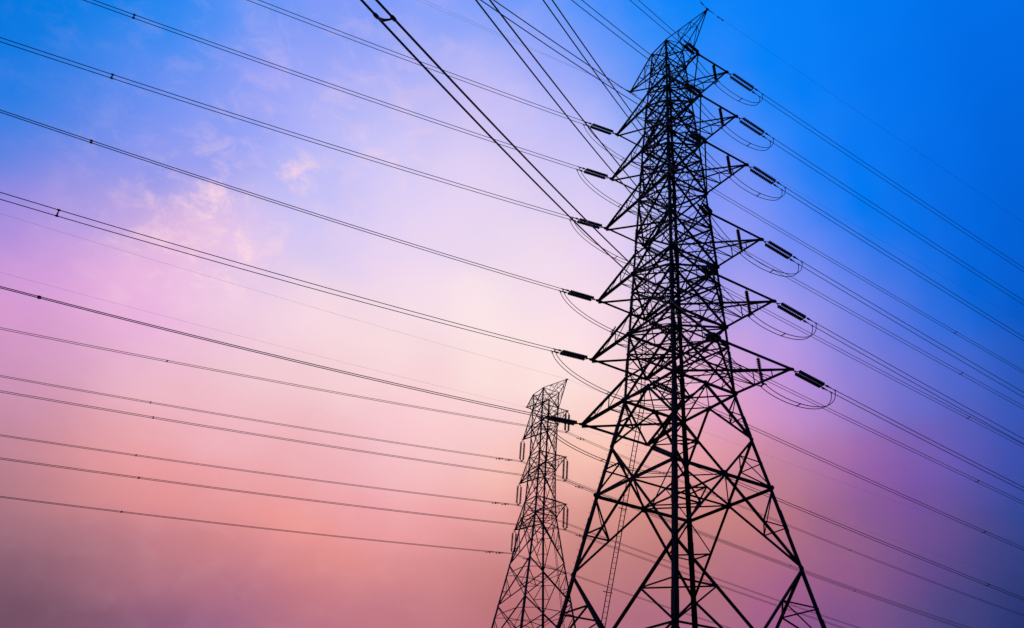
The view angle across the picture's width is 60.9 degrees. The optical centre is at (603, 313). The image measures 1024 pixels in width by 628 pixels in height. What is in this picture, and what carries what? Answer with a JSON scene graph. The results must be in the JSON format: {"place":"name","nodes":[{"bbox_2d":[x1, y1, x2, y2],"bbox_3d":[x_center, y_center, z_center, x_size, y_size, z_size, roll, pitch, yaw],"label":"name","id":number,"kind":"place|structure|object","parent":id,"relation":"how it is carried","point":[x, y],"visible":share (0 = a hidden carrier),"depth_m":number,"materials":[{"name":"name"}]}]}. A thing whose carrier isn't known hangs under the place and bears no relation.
{"place":"outdoors","nodes":[
{"label":"outdoors","id":0,"kind":"place"},
{"bbox_2d":[0,0,1023,627],"label":"sky","id":1,"kind":"structure","parent":0,"point":[945,78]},
{"label":"ground","id":2,"kind":"structure","parent":0,"visible":0},
{"bbox_2d":[491,379,575,627],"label":"transmission tower","id":3,"kind":"structure","parent":2,"relation":"on","point":[535,514],"depth_m":123.24,"materials":[{"name":"brown metal"}]},
{"bbox_2d":[4,273,1014,578],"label":"earth wire","id":4,"kind":"object","parent":3,"relation":"attached to","point":[420,381],"visible":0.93,"depth_m":121.39,"materials":[{"name":"metal"}]},
{"bbox_2d":[0,213,1023,544],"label":"earth wire","id":5,"kind":"object","parent":3,"relation":"attached to","point":[460,349],"visible":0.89,"depth_m":116.09,"materials":[{"name":"metal"}]},
{"bbox_2d":[510,530,516,553],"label":"suspension insulator","id":6,"kind":"object","parent":3,"relation":"hanging from","point":[512,537],"visible":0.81,"depth_m":127.22,"materials":[{"name":"brown ceramic"}]},
{"bbox_2d":[0,496,729,627],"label":"conductor bundle","id":7,"kind":"object","parent":6,"relation":"hanging from","point":[317,534],"visible":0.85,"depth_m":110.17,"materials":[{"name":"metal"}]},
{"bbox_2d":[516,483,521,505],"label":"suspension insulator","id":8,"kind":"object","parent":3,"relation":"hanging from","point":[520,496],"visible":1,"depth_m":130.52,"materials":[{"name":"brown ceramic"}]},
{"bbox_2d":[0,434,859,627],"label":"conductor bundle","id":9,"kind":"object","parent":8,"relation":"hanging from","point":[382,489],"visible":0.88,"depth_m":116.21,"materials":[{"name":"metal"}]},
{"bbox_2d":[519,441,524,461],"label":"suspension insulator","id":10,"kind":"object","parent":3,"relation":"hanging from","point":[520,450],"visible":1,"depth_m":134.21,"materials":[{"name":"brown ceramic"}]},
{"bbox_2d":[0,375,970,627],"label":"conductor bundle","id":11,"kind":"object","parent":10,"relation":"hanging from","point":[429,448],"visible":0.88,"depth_m":122.26,"materials":[{"name":"metal"}]},
{"bbox_2d":[562,457,567,481],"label":"suspension insulator","id":12,"kind":"object","parent":3,"relation":"hanging from","point":[563,471],"visible":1,"depth_m":121.33,"materials":[{"name":"brown ceramic"}]},
{"bbox_2d":[0,390,961,627],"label":"conductor bundle","id":13,"kind":"object","parent":12,"relation":"hanging from","point":[578,486],"visible":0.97,"depth_m":106.71,"materials":[{"name":"metal"}]},
{"bbox_2d":[562,506,568,529],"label":"suspension insulator","id":14,"kind":"object","parent":3,"relation":"hanging from","point":[567,515],"visible":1,"depth_m":117.23,"materials":[{"name":"brown ceramic"}]},
{"bbox_2d":[1,458,843,627],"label":"conductor bundle","id":15,"kind":"object","parent":14,"relation":"hanging from","point":[579,535],"visible":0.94,"depth_m":101.13,"materials":[{"name":"metal"}]},
{"bbox_2d":[564,411,569,432],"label":"suspension insulator","id":16,"kind":"object","parent":3,"relation":"hanging from","point":[568,428],"visible":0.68,"depth_m":125.14,"materials":[{"name":"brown ceramic"}]},
{"bbox_2d":[0,327,1022,615],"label":"conductor bundle","id":17,"kind":"object","parent":16,"relation":"hanging from","point":[462,415],"visible":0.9,"depth_m":111.50,"materials":[{"name":"metal"}]},
{"bbox_2d":[556,8,826,627],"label":"transmission tower","id":18,"kind":"structure","parent":2,"relation":"on","point":[675,542],"depth_m":68.19,"materials":[{"name":"metal"}]},
{"bbox_2d":[422,2,629,91],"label":"earth wire","id":19,"kind":"object","parent":18,"relation":"attached to","point":[524,46],"visible":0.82,"depth_m":83.95,"materials":[{"name":"metal"}]},
{"bbox_2d":[544,415,580,424],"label":"insulator string","id":20,"kind":"object","parent":18,"relation":"attached to","point":[561,420],"visible":1,"depth_m":69.63,"materials":[{"name":"brown ceramic"}]},
{"bbox_2d":[0,286,539,416],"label":"conductor bundle","id":21,"kind":"object","parent":20,"relation":"attached to","point":[39,297],"visible":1,"depth_m":56.69,"materials":[{"name":"metal"}]},
{"bbox_2d":[539,414,683,473],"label":"jumper loop","id":22,"kind":"object","parent":20,"relation":"hanging from","point":[540,417],"visible":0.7,"depth_m":69.55,"materials":[{"name":"metal"}]},
{"bbox_2d":[554,349,590,360],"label":"insulator string","id":23,"kind":"object","parent":18,"relation":"attached to","point":[570,354],"visible":1,"depth_m":72.70,"materials":[{"name":"brown ceramic"}]},
{"bbox_2d":[0,192,552,350],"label":"conductor bundle","id":24,"kind":"object","parent":23,"relation":"attached to","point":[58,210],"visible":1,"depth_m":58.63,"materials":[{"name":"metal"}]},
{"bbox_2d":[551,348,669,407],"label":"jumper loop","id":25,"kind":"object","parent":23,"relation":"hanging from","point":[597,386],"visible":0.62,"depth_m":72.49,"materials":[{"name":"metal"}]},
{"bbox_2d":[562,289,596,300],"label":"insulator string","id":26,"kind":"object","parent":18,"relation":"attached to","point":[580,295],"visible":1,"depth_m":75.81,"materials":[{"name":"brown ceramic"}]},
{"bbox_2d":[0,110,561,290],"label":"conductor bundle","id":27,"kind":"object","parent":26,"relation":"attached to","point":[91,141],"visible":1,"depth_m":60.79,"materials":[{"name":"metal"}]},
{"bbox_2d":[559,288,682,346],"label":"jumper loop","id":28,"kind":"object","parent":26,"relation":"hanging from","point":[596,321],"visible":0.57,"depth_m":75.30,"materials":[{"name":"metal"}]},
{"bbox_2d":[574,217,603,228],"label":"insulator string","id":29,"kind":"object","parent":18,"relation":"attached to","point":[594,224],"visible":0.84,"depth_m":79.94,"materials":[{"name":"brown ceramic"}]},
{"bbox_2d":[0,37,570,218],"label":"conductor bundle","id":30,"kind":"object","parent":29,"relation":"attached to","point":[111,77],"visible":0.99,"depth_m":63.00,"materials":[{"name":"metal"}]},
{"bbox_2d":[569,216,659,271],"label":"jumper loop","id":31,"kind":"object","parent":29,"relation":"hanging from","point":[596,244],"visible":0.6,"depth_m":79.14,"materials":[{"name":"metal"}]},
{"bbox_2d":[578,167,610,179],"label":"insulator string","id":32,"kind":"object","parent":18,"relation":"attached to","point":[589,171],"visible":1,"depth_m":82.81,"materials":[{"name":"brown ceramic"}]},
{"bbox_2d":[84,0,577,168],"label":"conductor bundle","id":33,"kind":"object","parent":32,"relation":"attached to","point":[133,17],"visible":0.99,"depth_m":67.10,"materials":[{"name":"metal"}]},
{"bbox_2d":[576,166,678,219],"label":"jumper loop","id":34,"kind":"object","parent":32,"relation":"hanging from","point":[604,194],"visible":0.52,"depth_m":82.00,"materials":[{"name":"metal"}]},
{"bbox_2d":[585,122,614,134],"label":"insulator string","id":35,"kind":"object","parent":18,"relation":"attached to","point":[598,127],"visible":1,"depth_m":85.80,"materials":[{"name":"brown ceramic"}]},
{"bbox_2d":[247,0,581,123],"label":"conductor bundle","id":36,"kind":"object","parent":35,"relation":"attached to","point":[409,57],"visible":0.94,"depth_m":73.73,"materials":[{"name":"metal"}]},
{"bbox_2d":[583,121,678,174],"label":"jumper loop","id":37,"kind":"object","parent":35,"relation":"hanging from","point":[611,150],"visible":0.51,"depth_m":85.04,"materials":[{"name":"metal"}]},
{"bbox_2d":[646,150,664,161],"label":"insulator string","id":38,"kind":"object","parent":18,"relation":"attached to","point":[656,155],"visible":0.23,"depth_m":89.07,"materials":[{"name":"brown ceramic"}]},
{"bbox_2d":[679,171,1023,372],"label":"conductor bundle","id":39,"kind":"object","parent":38,"relation":"attached to","point":[858,274],"visible":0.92,"depth_m":99.57,"materials":[{"name":"metal"}]},
{"bbox_2d":[647,196,672,209],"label":"insulator string","id":40,"kind":"object","parent":18,"relation":"attached to","point":[659,201],"visible":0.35,"depth_m":86.52,"materials":[{"name":"brown ceramic"}]},
{"bbox_2d":[680,217,1022,408],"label":"conductor bundle","id":41,"kind":"object","parent":40,"relation":"attached to","point":[867,319],"visible":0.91,"depth_m":97.37,"materials":[{"name":"metal"}]},
{"bbox_2d":[650,246,674,261],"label":"insulator string","id":42,"kind":"object","parent":18,"relation":"attached to","point":[655,250],"visible":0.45,"depth_m":83.76,"materials":[{"name":"brown ceramic"}]},
{"bbox_2d":[685,266,1023,446],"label":"conductor bundle","id":43,"kind":"object","parent":42,"relation":"attached to","point":[869,364],"visible":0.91,"depth_m":94.51,"materials":[{"name":"metal"}]},
{"bbox_2d":[648,380,677,395],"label":"insulator string","id":44,"kind":"object","parent":18,"relation":"attached to","point":[668,389],"visible":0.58,"depth_m":77.42,"materials":[{"name":"brown ceramic"}]},
{"bbox_2d":[680,396,1022,549],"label":"conductor bundle","id":45,"kind":"object","parent":44,"relation":"hanging from","point":[864,477],"visible":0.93,"depth_m":86.79,"materials":[{"name":"metal"}]},
{"bbox_2d":[649,320,676,336],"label":"insulator string","id":46,"kind":"object","parent":18,"relation":"attached to","point":[652,321],"visible":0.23,"depth_m":80.15,"materials":[{"name":"brown ceramic"}]},
{"bbox_2d":[688,339,1023,504],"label":"conductor bundle","id":47,"kind":"object","parent":46,"relation":"hanging from","point":[878,432],"visible":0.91,"depth_m":90.83,"materials":[{"name":"metal"}]},
{"bbox_2d":[650,446,682,458],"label":"insulator string","id":48,"kind":"object","parent":18,"relation":"attached to","point":[659,451],"visible":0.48,"depth_m":74.73,"materials":[{"name":"brown ceramic"}]},
{"bbox_2d":[697,467,1022,599],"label":"conductor bundle","id":49,"kind":"object","parent":48,"relation":"attached to","point":[873,537],"visible":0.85,"depth_m":84.39,"materials":[{"name":"metal"}]},
{"bbox_2d":[682,41,698,54],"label":"insulator string","id":50,"kind":"object","parent":18,"relation":"attached to","point":[692,47],"visible":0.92,"depth_m":75.89,"materials":[{"name":"brown ceramic"}]},
{"bbox_2d":[630,0,685,43],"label":"conductor bundle","id":51,"kind":"object","parent":50,"relation":"attached to","point":[656,22],"visible":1,"depth_m":67.58,"materials":[{"name":"metal"}]},
{"bbox_2d":[684,83,701,95],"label":"insulator string","id":52,"kind":"object","parent":18,"relation":"attached to","point":[695,89],"visible":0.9,"depth_m":72.44,"materials":[{"name":"brown ceramic"}]},
{"bbox_2d":[571,0,686,85],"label":"conductor bundle","id":53,"kind":"object","parent":52,"relation":"attached to","point":[629,38],"visible":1,"depth_m":58.24,"materials":[{"name":"metal"}]},
{"bbox_2d":[687,132,705,142],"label":"insulator string","id":54,"kind":"object","parent":18,"relation":"attached to","point":[699,137],"visible":0.93,"depth_m":68.95,"materials":[{"name":"brown ceramic"}]},
{"bbox_2d":[480,0,689,132],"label":"conductor bundle","id":55,"kind":"object","parent":54,"relation":"hanging from","point":[579,59],"visible":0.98,"depth_m":46.75,"materials":[{"name":"metal"}]},
{"bbox_2d":[698,204,712,213],"bbox_3d":[7.625,-7.835,64.519,0.708,2.204,3.855,-8,-33,14],"label":"insulator string","id":56,"kind":"object","parent":18,"relation":"attached to","point":[704,210],"visible":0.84,"depth_m":64.11,"materials":[{"name":"brown ceramic"}]},
{"bbox_2d":[543,0,702,203],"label":"conductor bundle","id":57,"kind":"object","parent":56,"relation":"attached to","point":[614,89],"visible":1,"depth_m":36.91,"materials":[{"name":"metal"}]},
{"bbox_2d":[702,265,716,274],"bbox_3d":[7.474,-3.106,61.023,0.708,2.017,3.852,-8,-33,14],"label":"insulator string","id":58,"kind":"object","parent":18,"relation":"attached to","point":[708,271],"visible":0.96,"depth_m":60.68,"materials":[{"name":"brown ceramic"}]},
{"bbox_2d":[475,0,706,265],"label":"conductor bundle","id":59,"kind":"object","parent":58,"relation":"hanging from","point":[502,16],"visible":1,"depth_m":29.64,"materials":[{"name":"metal"}]},
{"bbox_2d":[706,332,720,340],"bbox_3d":[7.300,1.504,57.287,0.708,1.831,3.849,-8,-33,14],"label":"insulator string","id":60,"kind":"object","parent":18,"relation":"attached to","point":[715,335],"visible":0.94,"depth_m":56.81,"materials":[{"name":"brown ceramic"}]},
{"bbox_2d":[360,0,710,333],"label":"conductor bundle","id":61,"kind":"object","parent":60,"relation":"attached to","point":[383,20],"visible":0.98,"depth_m":21.45,"materials":[{"name":"metal"}]},
{"bbox_2d":[712,64,719,83],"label":"jumper insulator","id":62,"kind":"object","parent":18,"relation":"hanging from","point":[714,71],"visible":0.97,"depth_m":78.64,"materials":[{"name":"brown ceramic"}]},
{"bbox_2d":[718,107,725,128],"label":"jumper insulator","id":63,"kind":"object","parent":18,"relation":"hanging from","point":[721,116],"visible":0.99,"depth_m":75.33,"materials":[{"name":"brown ceramic"}]},
{"bbox_2d":[726,155,733,177],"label":"jumper insulator","id":64,"kind":"object","parent":18,"relation":"hanging from","point":[728,164],"visible":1,"depth_m":71.88,"materials":[{"name":"brown ceramic"}]},
{"bbox_2d":[685,130,786,200],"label":"jumper loop","id":65,"kind":"object","parent":18,"relation":"hanging from","point":[733,175],"visible":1,"depth_m":71.52,"materials":[{"name":"metal"}]},
{"bbox_2d":[736,228,744,253],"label":"jumper insulator","id":66,"kind":"object","parent":18,"relation":"hanging from","point":[739,239],"visible":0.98,"depth_m":67.37,"materials":[{"name":"brown ceramic"}]},
{"bbox_2d":[728,73,759,94],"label":"insulator string","id":67,"kind":"object","parent":18,"relation":"attached to","point":[741,83],"visible":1,"depth_m":80.87,"materials":[{"name":"brown ceramic"}]},
{"bbox_2d":[758,92,1023,271],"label":"conductor bundle","id":68,"kind":"object","parent":67,"relation":"attached to","point":[888,178],"visible":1,"depth_m":88.39,"materials":[{"name":"metal"}]},
{"bbox_2d":[678,40,763,105],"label":"jumper loop","id":69,"kind":"object","parent":68,"relation":"attached to","point":[718,81],"visible":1,"depth_m":78.23,"materials":[{"name":"metal"}]},
{"bbox_2d":[745,290,753,316],"bbox_3d":[10.761,-0.887,64.133,0.504,2.321,0.540,22,-37,-29],"label":"jumper insulator","id":70,"kind":"object","parent":18,"relation":"hanging from","point":[747,301],"visible":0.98,"depth_m":63.99,"materials":[{"name":"brown ceramic"}]},
{"bbox_2d":[739,117,769,138],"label":"insulator string","id":71,"kind":"object","parent":18,"relation":"attached to","point":[752,125],"visible":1,"depth_m":77.71,"materials":[{"name":"brown ceramic"}]},
{"bbox_2d":[768,136,1023,304],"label":"conductor bundle","id":72,"kind":"object","parent":71,"relation":"attached to","point":[896,218],"visible":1,"depth_m":84.85,"materials":[{"name":"metal"}]},
{"bbox_2d":[681,82,774,150],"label":"jumper loop","id":73,"kind":"object","parent":72,"relation":"attached to","point":[726,126],"visible":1,"depth_m":74.97,"materials":[{"name":"metal"}]},
{"bbox_2d":[699,264,817,339],"bbox_3d":[11.155,-0.739,63.351,1.864,2.263,14.303,-27,-41,37],"label":"jumper loop","id":74,"kind":"object","parent":18,"relation":"hanging from","point":[701,266],"visible":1,"depth_m":63.76,"materials":[{"name":"metal"}]},
{"bbox_2d":[756,357,766,386],"bbox_3d":[11.005,3.967,60.600,0.504,2.321,0.540,22,-37,-29],"label":"jumper insulator","id":75,"kind":"object","parent":18,"relation":"hanging from","point":[760,370],"visible":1,"depth_m":60.45,"materials":[{"name":"brown ceramic"}]},
{"bbox_2d":[747,165,781,187],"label":"insulator string","id":76,"kind":"object","parent":18,"relation":"attached to","point":[763,175],"visible":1,"depth_m":74.36,"materials":[{"name":"brown ceramic"}]},
{"bbox_2d":[780,185,1023,340],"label":"conductor bundle","id":77,"kind":"object","parent":76,"relation":"attached to","point":[899,259],"visible":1,"depth_m":80.80,"materials":[{"name":"metal"}]},
{"bbox_2d":[703,332,836,408],"bbox_3d":[11.380,4.095,59.815,1.859,2.328,15.264,-27,-42,37],"label":"jumper loop","id":78,"kind":"object","parent":18,"relation":"hanging from","point":[705,334],"visible":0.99,"depth_m":60.24,"materials":[{"name":"metal"}]},
{"bbox_2d":[762,240,798,261],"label":"insulator string","id":79,"kind":"object","parent":18,"relation":"attached to","point":[776,246],"visible":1,"depth_m":69.98,"materials":[{"name":"brown ceramic"}]},
{"bbox_2d":[795,260,1023,397],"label":"conductor bundle","id":80,"kind":"object","parent":79,"relation":"attached to","point":[909,325],"visible":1,"depth_m":75.83,"materials":[{"name":"metal"}]},
{"bbox_2d":[696,202,802,276],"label":"jumper loop","id":81,"kind":"object","parent":80,"relation":"attached to","point":[744,251],"visible":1,"depth_m":66.89,"materials":[{"name":"metal"}]},
{"bbox_2d":[775,302,811,323],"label":"insulator string","id":82,"kind":"object","parent":18,"relation":"attached to","point":[787,309],"visible":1,"depth_m":66.75,"materials":[{"name":"brown ceramic"}]},
{"bbox_2d":[810,321,1023,443],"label":"conductor bundle","id":83,"kind":"object","parent":82,"relation":"hanging from","point":[917,380],"visible":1,"depth_m":72.07,"materials":[{"name":"metal"}]},
{"bbox_2d":[792,370,831,390],"bbox_3d":[15.227,4.810,63.535,3.830,0.604,0.708,20,-37,-27],"label":"insulator string","id":84,"kind":"object","parent":18,"relation":"attached to","point":[810,379],"visible":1,"depth_m":63.45,"materials":[{"name":"brown ceramic"}]},
{"bbox_2d":[829,388,1023,490],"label":"conductor bundle","id":85,"kind":"object","parent":84,"relation":"attached to","point":[929,439],"visible":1,"depth_m":68.42,"materials":[{"name":"metal"}]},
{"bbox_2d":[631,92,1004,311],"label":"earth wire","id":86,"kind":"object","parent":18,"relation":"attached to","point":[806,196],"visible":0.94,"depth_m":101.25,"materials":[{"name":"metal"}]},
{"bbox_2d":[708,10,1022,221],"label":"earth wire","id":87,"kind":"object","parent":18,"relation":"attached to","point":[810,79],"visible":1,"depth_m":88.05,"materials":[{"name":"metal"}]}
]}

